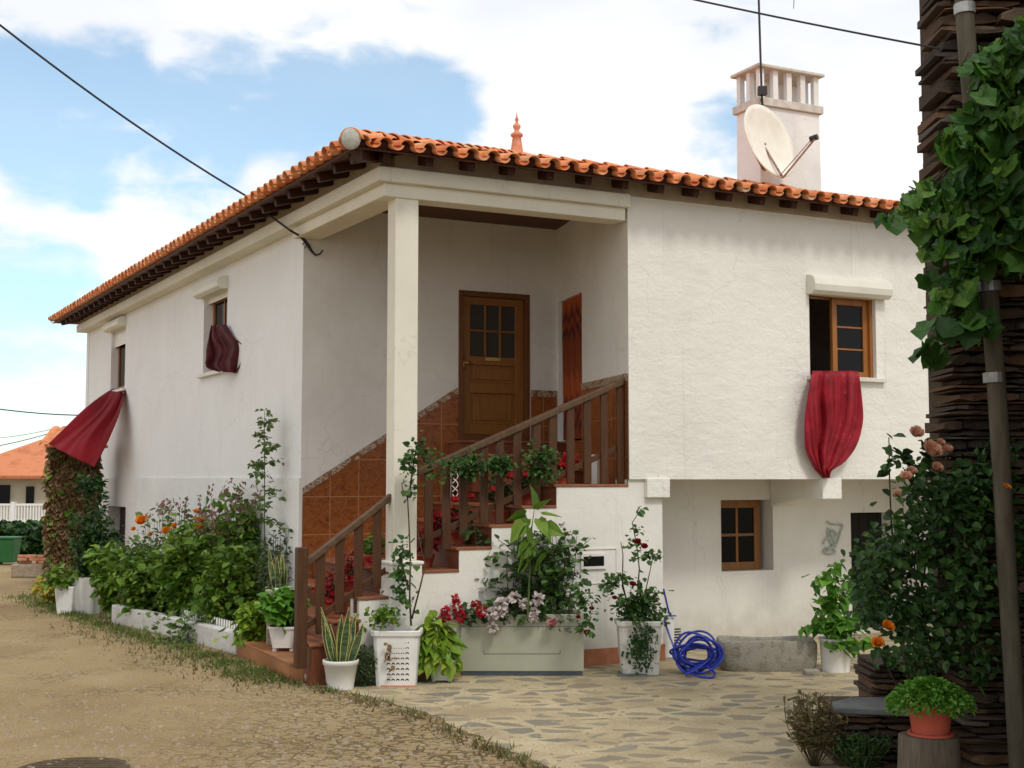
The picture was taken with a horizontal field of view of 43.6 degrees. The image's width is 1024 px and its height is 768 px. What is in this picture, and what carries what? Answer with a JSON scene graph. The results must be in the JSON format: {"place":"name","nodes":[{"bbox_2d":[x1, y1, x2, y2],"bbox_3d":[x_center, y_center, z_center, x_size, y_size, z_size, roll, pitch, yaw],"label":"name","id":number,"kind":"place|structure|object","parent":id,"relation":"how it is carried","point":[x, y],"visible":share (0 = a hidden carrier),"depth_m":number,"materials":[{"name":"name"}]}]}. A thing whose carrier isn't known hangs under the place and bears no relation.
{"place":"outdoors","nodes":[
{"label":"outdoors","id":0,"kind":"place"},
{"bbox_2d":[0,434,45,445],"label":"overhead cable","id":1,"kind":"object","parent":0,"point":[23,440],"visible":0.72,"depth_m":45.18,"materials":[{"name":"grey plastic"}]},
{"bbox_2d":[1,429,49,437],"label":"overhead cable","id":2,"kind":"object","parent":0,"point":[24,434],"visible":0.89,"depth_m":45.37,"materials":[{"name":"black rubber"}]},
{"bbox_2d":[0,409,76,415],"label":"overhead cable","id":3,"kind":"object","parent":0,"point":[39,413],"visible":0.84,"depth_m":43.50,"materials":[{"name":"grey plastic"}]},
{"bbox_2d":[0,561,639,767],"bbox_3d":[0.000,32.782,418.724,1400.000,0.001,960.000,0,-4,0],"label":"ground","id":4,"kind":"structure","parent":0,"point":[64,697],"depth_m":11.28,"materials":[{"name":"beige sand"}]},
{"bbox_2d":[0,536,22,563],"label":"wheelie bin","id":5,"kind":"object","parent":4,"relation":"on","point":[10,549],"visible":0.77,"depth_m":30.43,"materials":[{"name":"green plastic"}]},
{"bbox_2d":[0,519,45,557],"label":"hedge","id":6,"kind":"object","parent":4,"relation":"on","point":[29,531],"visible":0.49,"depth_m":32.92,"materials":[{"name":"green plant"}]},
{"bbox_2d":[0,439,47,522],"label":"distant house","id":7,"kind":"structure","parent":4,"relation":"on","point":[22,496],"depth_m":60.56,"materials":[{"name":"white paint"}]},
{"bbox_2d":[0,485,9,503],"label":"window","id":8,"kind":"structure","parent":7,"relation":"in","point":[4,489],"depth_m":60.51,"materials":[{"name":"black glass"}]},
{"bbox_2d":[26,486,33,503],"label":"window","id":9,"kind":"structure","parent":7,"relation":"in","point":[29,489],"depth_m":60.50,"materials":[{"name":"black glass"}]},
{"bbox_2d":[11,555,45,577],"bbox_3d":[-10.011,3.804,26.743,0.800,0.465,0.320,0,-4,0],"label":"brick pile","id":10,"kind":"object","parent":4,"relation":"on","point":[25,567],"visible":0.84,"depth_m":26.58,"materials":[{"name":"stone"}]},
{"bbox_2d":[28,574,69,602],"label":"yellow plant","id":11,"kind":"object","parent":4,"relation":"on","point":[49,595],"visible":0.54,"depth_m":20.71,"materials":[{"name":"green plant"}]},
{"bbox_2d":[39,564,79,613],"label":"potted plant","id":12,"kind":"object","parent":4,"relation":"on","point":[64,590],"visible":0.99,"depth_m":19.45,"materials":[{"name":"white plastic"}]},
{"bbox_2d":[38,426,107,586],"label":"ivy pillar","id":13,"kind":"structure","parent":4,"relation":"on","point":[62,471],"depth_m":23.65,"materials":[{"name":"green plant"}]},
{"bbox_2d":[18,757,129,767],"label":"manhole cover","id":14,"kind":"object","parent":4,"relation":"on","point":[88,762],"visible":1,"depth_m":9.27,"materials":[{"name":"grey metal"}]},
{"bbox_2d":[65,471,124,613],"bbox_3d":[-6.428,2.437,19.859,0.934,2.183,0.959,0,-4,0],"label":"potted shrub","id":15,"kind":"object","parent":4,"relation":"on","point":[92,533],"visible":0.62,"depth_m":19.64,"materials":[{"name":"green plant"}]},
{"bbox_2d":[112,604,240,654],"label":"garden kerb","id":16,"kind":"structure","parent":4,"relation":"on","point":[207,634],"depth_m":16.38,"materials":[{"name":"paint"}]},
{"bbox_2d":[1,591,552,767],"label":"verge grass","id":17,"kind":"structure","parent":4,"relation":"on","point":[131,633],"depth_m":15.02,"materials":[{"name":"green plant"}]},
{"bbox_2d":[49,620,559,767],"bbox_3d":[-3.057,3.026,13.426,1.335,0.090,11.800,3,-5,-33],"label":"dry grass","id":18,"kind":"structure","parent":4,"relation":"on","point":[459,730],"depth_m":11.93,"materials":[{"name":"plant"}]},
{"bbox_2d":[48,63,933,685],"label":"house","id":19,"kind":"structure","parent":4,"relation":"on","point":[432,287],"depth_m":15.90,"materials":[{"name":"paint"}]},
{"bbox_2d":[48,388,124,466],"bbox_3d":[-7.615,0.785,23.903,1.366,1.559,1.823,-2,-5,26],"label":"hanging cloth","id":20,"kind":"object","parent":19,"relation":"hanging from","point":[84,435],"visible":0.95,"depth_m":23.47,"materials":[{"name":"red fabric"}]},
{"bbox_2d":[102,316,125,392],"bbox_3d":[-7.576,-0.535,24.625,0.350,1.419,1.440,2,-5,-29],"label":"window","id":21,"kind":"structure","parent":19,"relation":"in","point":[120,322],"depth_m":24.81,"materials":[{"name":"white paint"}]},
{"bbox_2d":[119,507,125,551],"bbox_3d":[-7.244,2.902,24.220,0.040,1.169,1.456,2,-5,-29],"label":"slatted door","id":22,"kind":"structure","parent":19,"relation":"in","point":[122,513],"depth_m":24.64,"materials":[{"name":"brown wood"}]},
{"bbox_2d":[0,24,298,235],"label":"overhead cable","id":23,"kind":"object","parent":19,"relation":"attached to","point":[127,119],"visible":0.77,"depth_m":15.12,"materials":[{"name":"grey plastic"}]},
{"bbox_2d":[192,275,227,378],"bbox_3d":[-4.409,-0.830,19.013,0.350,1.410,1.421,2,-5,-29],"label":"window","id":24,"kind":"structure","parent":19,"relation":"in","point":[216,285],"depth_m":19.09,"materials":[{"name":"white paint"}]},
{"bbox_2d":[205,324,241,372],"bbox_3d":[-4.082,-0.510,18.137,0.937,0.740,0.256,-4,-6,42],"label":"hanging cloth","id":25,"kind":"object","parent":19,"relation":"hanging from","point":[222,351],"visible":1,"depth_m":18.13,"materials":[{"name":"red fabric"}]},
{"bbox_2d":[213,596,265,648],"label":"trailing geranium","id":26,"kind":"object","parent":19,"relation":"on","point":[251,625],"visible":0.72,"depth_m":14.85,"materials":[{"name":"green plant"}]},
{"bbox_2d":[247,408,285,581],"bbox_3d":[-3.052,1.566,15.981,0.501,2.533,0.388,0,-4,0],"label":"climbing plant","id":27,"kind":"object","parent":19,"relation":"attached to","point":[258,465],"visible":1,"depth_m":16.00,"materials":[{"name":"green plant"}]},
{"bbox_2d":[266,620,271,645],"bbox_3d":[-2.652,2.757,14.537,0.240,0.406,0.240,0,-4,0],"label":"pot stand","id":28,"kind":"object","parent":19,"relation":"on","point":[268,641],"visible":0.22,"depth_m":14.41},
{"bbox_2d":[263,549,292,595],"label":"potted snake plant","id":29,"kind":"object","parent":28,"relation":"on","point":[278,574],"visible":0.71,"depth_m":14.53,"materials":[{"name":"green plant"}]},
{"bbox_2d":[254,585,311,650],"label":"potted geranium","id":30,"kind":"object","parent":19,"relation":"on","point":[277,610],"visible":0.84,"depth_m":13.93,"materials":[{"name":"plant"}]},
{"bbox_2d":[300,237,322,255],"bbox_3d":[-2.489,-1.700,15.766,0.346,0.242,0.081,3,-5,-39],"label":"cable end","id":31,"kind":"object","parent":19,"relation":"attached to","point":[305,241],"visible":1,"depth_m":15.75,"materials":[{"name":"grey rubber"}]},
{"bbox_2d":[312,568,344,613],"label":"potted geranium","id":32,"kind":"object","parent":19,"relation":"on","point":[330,591],"visible":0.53,"depth_m":13.49,"materials":[{"name":"plant"}]},
{"bbox_2d":[334,551,364,591],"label":"potted geranium","id":33,"kind":"object","parent":19,"relation":"on","point":[349,580],"visible":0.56,"depth_m":13.63,"materials":[{"name":"plant"}]},
{"bbox_2d":[363,530,385,568],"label":"potted geranium","id":34,"kind":"object","parent":19,"relation":"on","point":[367,556],"visible":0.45,"depth_m":13.60,"materials":[{"name":"ceramic"}]},
{"bbox_2d":[417,526,440,566],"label":"potted geranium","id":35,"kind":"object","parent":19,"relation":"on","point":[429,562],"visible":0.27,"depth_m":13.78,"materials":[{"name":"plant"}]},
{"bbox_2d":[422,505,458,544],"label":"potted geranium","id":36,"kind":"object","parent":19,"relation":"on","point":[437,514],"visible":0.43,"depth_m":13.98,"materials":[{"name":"plant"}]},
{"bbox_2d":[452,469,457,495],"bbox_3d":[-0.652,1.169,14.671,0.140,0.431,0.024,0,-4,0],"label":"wire plant stand","id":37,"kind":"object","parent":19,"relation":"on","point":[457,485],"visible":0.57,"depth_m":14.67,"materials":[{"name":"white metal"}]},
{"bbox_2d":[451,490,475,543],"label":"potted geranium","id":38,"kind":"object","parent":19,"relation":"on","point":[455,539],"visible":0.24,"depth_m":14.18,"materials":[{"name":"plant"}]},
{"bbox_2d":[436,447,498,484],"bbox_3d":[-0.470,0.866,13.527,0.663,0.407,0.350,0,-4,0],"label":"hanging basket","id":39,"kind":"object","parent":19,"relation":"hanging from","point":[473,468],"visible":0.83,"depth_m":13.46,"materials":[{"name":"green plant"}]},
{"bbox_2d":[458,290,529,440],"bbox_3d":[-0.255,-0.224,16.901,1.034,1.969,0.160,2,-5,-26],"label":"front door","id":40,"kind":"structure","parent":19,"relation":"in","point":[494,344],"depth_m":16.90,"materials":[{"name":"brown wood"}]},
{"bbox_2d":[482,449,517,481],"bbox_3d":[-0.128,0.868,13.695,0.392,0.360,0.345,0,-4,0],"label":"hanging basket","id":41,"kind":"object","parent":19,"relation":"hanging from","point":[505,465],"visible":0.99,"depth_m":13.60,"materials":[{"name":"green plant"}]},
{"bbox_2d":[488,472,512,522],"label":"potted geranium","id":42,"kind":"object","parent":19,"relation":"on","point":[507,490],"visible":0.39,"depth_m":14.23,"materials":[{"name":"plant"}]},
{"bbox_2d":[522,466,531,504],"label":"potted geranium","id":43,"kind":"object","parent":19,"relation":"on","point":[526,499],"visible":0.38,"depth_m":14.41,"materials":[{"name":"plant"}]},
{"bbox_2d":[517,434,564,487],"bbox_3d":[0.304,0.840,13.919,0.552,0.585,0.349,0,-4,0],"label":"hanging basket","id":44,"kind":"object","parent":19,"relation":"hanging from","point":[540,464],"visible":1,"depth_m":13.86,"materials":[{"name":"green plant"}]},
{"bbox_2d":[548,452,578,483],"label":"potted geranium","id":45,"kind":"object","parent":19,"relation":"on","point":[562,464],"visible":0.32,"depth_m":14.59,"materials":[{"name":"plant"}]},
{"bbox_2d":[562,293,581,439],"bbox_3d":[0.813,-0.209,16.722,0.069,1.855,1.000,1,-4,-15],"label":"door curtain","id":46,"kind":"object","parent":19,"relation":"hanging from","point":[572,340],"depth_m":16.75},
{"bbox_2d":[584,556,603,566],"bbox_3d":[0.902,1.968,14.206,0.264,0.110,0.017,2,-5,-26],"label":"meter window","id":47,"kind":"structure","parent":19,"relation":"in","point":[594,560],"depth_m":14.20,"materials":[{"name":"black glass"}]},
{"bbox_2d":[674,628,680,645],"bbox_3d":[1.721,3.069,15.417,0.730,0.213,0.030,2,-5,-26],"label":"wall vent","id":48,"kind":"object","parent":19,"relation":"attached to","point":[677,634],"visible":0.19,"depth_m":15.54,"materials":[{"name":"white metal"}]},
{"bbox_2d":[721,500,760,569],"bbox_3d":[2.890,1.944,16.500,0.739,0.894,0.050,2,-5,-26],"label":"window","id":49,"kind":"structure","parent":19,"relation":"in","point":[740,519],"depth_m":16.52,"materials":[{"name":"brown wood"}]},
{"bbox_2d":[757,0,793,105],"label":"antenna mast","id":50,"kind":"object","parent":19,"relation":"attached to","point":[761,90],"visible":0.78,"depth_m":20.36,"materials":[{"name":"black metal"}]},
{"bbox_2d":[744,104,818,178],"bbox_3d":[4.108,-3.763,19.969,1.138,1.221,1.052,0,-4,0],"label":"satellite dish","id":51,"kind":"object","parent":19,"relation":"attached to","point":[769,140],"visible":1,"depth_m":20.02,"materials":[{"name":"metal"}]},
{"bbox_2d":[822,521,843,554],"bbox_3d":[4.242,2.029,16.909,0.366,0.453,0.024,2,-5,-26],"label":"wall ornament","id":52,"kind":"object","parent":19,"relation":"attached to","point":[833,546],"depth_m":16.89,"materials":[{"name":"grey metal"}]},
{"bbox_2d":[804,371,862,477],"bbox_3d":[3.932,0.481,15.667,0.991,1.339,0.225,2,-5,-28],"label":"hanging cloth","id":53,"kind":"object","parent":19,"relation":"hanging from","point":[833,423],"visible":1,"depth_m":15.62,"materials":[{"name":"red fabric"}]},
{"bbox_2d":[806,274,892,382],"bbox_3d":[4.181,-0.682,15.988,1.263,1.303,0.330,2,-5,-26],"label":"window","id":54,"kind":"structure","parent":19,"relation":"in","point":[851,336],"depth_m":16.11,"materials":[{"name":"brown wood"}]},
{"bbox_2d":[851,512,882,626],"bbox_3d":[4.864,2.532,17.475,0.972,1.546,0.030,2,-5,-26],"label":"storage door","id":55,"kind":"structure","parent":19,"relation":"in","point":[860,522],"depth_m":17.45,"materials":[{"name":"grey"}]},
{"bbox_2d":[302,631,928,767],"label":"paved yard","id":56,"kind":"structure","parent":4,"relation":"on","point":[722,718],"depth_m":11.35,"materials":[{"name":"beige stone"}]},
{"bbox_2d":[321,607,363,690],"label":"potted snake plant","id":57,"kind":"object","parent":56,"relation":"on","point":[340,664],"visible":0.98,"depth_m":12.54,"materials":[{"name":"plant"}]},
{"bbox_2d":[349,642,377,686],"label":"heather bush","id":58,"kind":"object","parent":56,"relation":"on","point":[365,675],"visible":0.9,"depth_m":12.70,"materials":[{"name":"green plant"}]},
{"bbox_2d":[380,685,415,687],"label":"stone slab","id":59,"kind":"structure","parent":56,"relation":"on","point":[411,686],"depth_m":12.66,"materials":[{"name":"stone"}]},
{"bbox_2d":[353,430,471,686],"bbox_3d":[-0.993,1.741,12.889,1.189,2.553,0.481,0,-4,0],"label":"hamper planter","id":60,"kind":"object","parent":56,"relation":"on","point":[396,650],"visible":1,"depth_m":12.75,"materials":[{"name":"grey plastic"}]},
{"bbox_2d":[414,610,467,681],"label":"potted hosta","id":61,"kind":"object","parent":56,"relation":"on","point":[441,661],"visible":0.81,"depth_m":12.96,"materials":[{"name":"plant"}]},
{"bbox_2d":[438,485,600,675],"bbox_3d":[0.064,2.064,13.561,1.699,2.006,1.257,0,-4,0],"label":"planter chest","id":62,"kind":"object","parent":56,"relation":"on","point":[528,639],"visible":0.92,"depth_m":13.41,"materials":[{"name":"plant"}]},
{"bbox_2d":[617,671,648,676],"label":"stone slab","id":63,"kind":"structure","parent":56,"relation":"on","point":[619,674],"depth_m":13.34,"materials":[{"name":"stone"}]},
{"bbox_2d":[598,506,674,674],"bbox_3d":[1.318,2.239,13.613,0.828,1.881,0.480,0,-4,0],"label":"rose","id":64,"kind":"object","parent":56,"relation":"on","point":[639,637],"visible":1,"depth_m":13.46,"materials":[{"name":"green plant"}]},
{"bbox_2d":[663,616,674,657],"bbox_3d":[1.794,2.928,14.847,0.207,0.471,0.207,0,-4,0],"label":"bucket","id":65,"kind":"object","parent":56,"relation":"on","point":[667,641],"visible":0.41,"depth_m":14.77,"materials":[{"name":"white plastic"}]},
{"bbox_2d":[663,589,675,616],"bbox_3d":[1.823,2.534,14.827,0.144,0.316,0.119,0,-4,0],"label":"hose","id":66,"kind":"object","parent":65,"relation":"in","point":[667,605],"visible":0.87,"depth_m":14.87,"materials":[{"name":"blue"}]},
{"bbox_2d":[663,620,723,678],"bbox_3d":[1.950,2.867,13.927,0.587,0.452,1.464,0,-4,0],"label":"garden hose","id":67,"kind":"object","parent":56,"relation":"on","point":[709,662],"visible":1,"depth_m":13.47,"materials":[{"name":"blue rubber"}]},
{"bbox_2d":[716,635,819,674],"bbox_3d":[2.763,2.918,13.797,1.065,0.338,0.734,0,-4,0],"label":"stone trough","id":68,"kind":"object","parent":56,"relation":"on","point":[772,654],"visible":0.95,"depth_m":13.67,"materials":[{"name":"stone"}]},
{"bbox_2d":[774,689,849,766],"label":"dry herb tuft","id":69,"kind":"object","parent":56,"relation":"on","point":[808,738],"visible":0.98,"depth_m":9.17,"materials":[{"name":"brown plant"}]},
{"bbox_2d":[798,559,873,672],"bbox_3d":[3.486,2.474,13.695,0.853,1.209,0.537,0,-4,0],"label":"potted leafy plant","id":70,"kind":"object","parent":56,"relation":"on","point":[834,626],"visible":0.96,"depth_m":13.62,"materials":[{"name":"green plant"}]},
{"bbox_2d":[829,723,897,767],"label":"green tuft","id":71,"kind":"object","parent":56,"relation":"on","point":[861,759],"visible":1,"depth_m":9.00,"materials":[{"name":"green plant"}]},
{"bbox_2d":[814,654,963,767],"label":"slate ledge","id":72,"kind":"object","parent":56,"relation":"on","point":[864,711],"visible":0.4,"depth_m":9.28,"materials":[{"name":"stone"}]},
{"bbox_2d":[838,425,1023,702],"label":"rose bush","id":73,"kind":"object","parent":72,"relation":"on","point":[877,578],"visible":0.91,"depth_m":8.85,"materials":[{"name":"green plant"}]},
{"bbox_2d":[897,731,960,767],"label":"tree stump","id":74,"kind":"object","parent":56,"relation":"on","point":[915,752],"visible":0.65,"depth_m":8.28,"materials":[{"name":"brown wood"}]},
{"bbox_2d":[884,674,976,738],"bbox_3d":[2.763,2.113,8.447,0.596,0.400,0.492,0,-4,0],"label":"potted plant","id":75,"kind":"object","parent":74,"relation":"on","point":[932,715],"visible":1,"depth_m":8.33,"materials":[{"name":"green plant"}]},
{"bbox_2d":[915,0,1023,767],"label":"slate wall","id":76,"kind":"structure","parent":56,"relation":"on","point":[958,415],"depth_m":9.18,"materials":[{"name":"stone"}]},
{"bbox_2d":[694,0,940,49],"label":"overhead cable","id":77,"kind":"object","parent":76,"relation":"attached to","point":[844,30],"visible":1,"depth_m":9.71,"materials":[{"name":"grey plastic"}]},
{"bbox_2d":[953,0,1023,767],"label":"drainpipe","id":78,"kind":"object","parent":56,"relation":"on","point":[994,377],"visible":0.77,"depth_m":8.62,"materials":[{"name":"grey metal"}]},
{"bbox_2d":[872,16,1023,373],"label":"grape vine","id":79,"kind":"object","parent":78,"relation":"hanging from","point":[963,217],"visible":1,"depth_m":8.51,"materials":[{"name":"green plant"}]},
{"bbox_2d":[0,0,922,453],"label":"sky","id":80,"kind":"structure","parent":0,"point":[246,91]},
{"label":"flower bed soil","id":81,"kind":"structure","parent":0,"visible":0},
{"bbox_2d":[82,540,157,617],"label":"leafy bush","id":82,"kind":"object","parent":81,"relation":"on","point":[99,578],"visible":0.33,"depth_m":18.81,"materials":[{"name":"green plant"}]},
{"bbox_2d":[104,546,168,615],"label":"leafy bush","id":83,"kind":"object","parent":81,"relation":"on","point":[134,581],"visible":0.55,"depth_m":17.75,"materials":[{"name":"green plant"}]},
{"bbox_2d":[116,512,176,561],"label":"marigold plant","id":84,"kind":"object","parent":81,"relation":"on","point":[140,518],"visible":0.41,"depth_m":18.68,"materials":[{"name":"green plant"}]},
{"bbox_2d":[117,600,217,644],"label":"trailing plant","id":85,"kind":"object","parent":81,"relation":"on","point":[183,630],"visible":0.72,"depth_m":16.08,"materials":[{"name":"green plant"}]},
{"bbox_2d":[137,494,209,559],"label":"plume plant","id":86,"kind":"object","parent":81,"relation":"on","point":[166,509],"visible":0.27,"depth_m":18.46,"materials":[{"name":"green plant"}]},
{"bbox_2d":[166,505,211,539],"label":"canna plant","id":87,"kind":"object","parent":81,"relation":"on","point":[191,520],"visible":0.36,"depth_m":17.86,"materials":[{"name":"green plant"}]},
{"bbox_2d":[147,519,234,619],"bbox_3d":[-4.288,2.570,17.138,1.158,1.506,1.238,2,-5,-24],"label":"leafy bush","id":88,"kind":"object","parent":81,"relation":"on","point":[175,565],"visible":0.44,"depth_m":16.90,"materials":[{"name":"green plant"}]},
{"bbox_2d":[171,609,237,628],"bbox_3d":[-3.900,3.091,16.201,0.038,0.345,2.377,3,-5,-34],"label":"picket edging","id":89,"kind":"object","parent":81,"relation":"on","point":[224,623],"visible":0.23,"depth_m":15.83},
{"bbox_2d":[184,478,263,616],"bbox_3d":[-3.680,2.255,16.892,1.380,2.038,1.114,-1,-4,15],"label":"plume plant","id":90,"kind":"object","parent":81,"relation":"on","point":[243,528],"visible":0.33,"depth_m":16.73,"materials":[{"name":"green plant"}]},
{"bbox_2d":[187,540,271,630],"bbox_3d":[-3.540,2.612,16.221,1.111,1.250,1.090,0,-4,0],"label":"leafy bush","id":91,"kind":"object","parent":81,"relation":"on","point":[225,590],"visible":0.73,"depth_m":15.96,"materials":[{"name":"green plant"}]},
{"bbox_2d":[250,527,293,601],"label":"grey shrub","id":92,"kind":"object","parent":81,"relation":"on","point":[275,552],"visible":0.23,"depth_m":15.73,"materials":[{"name":"green plant"}]}
]}

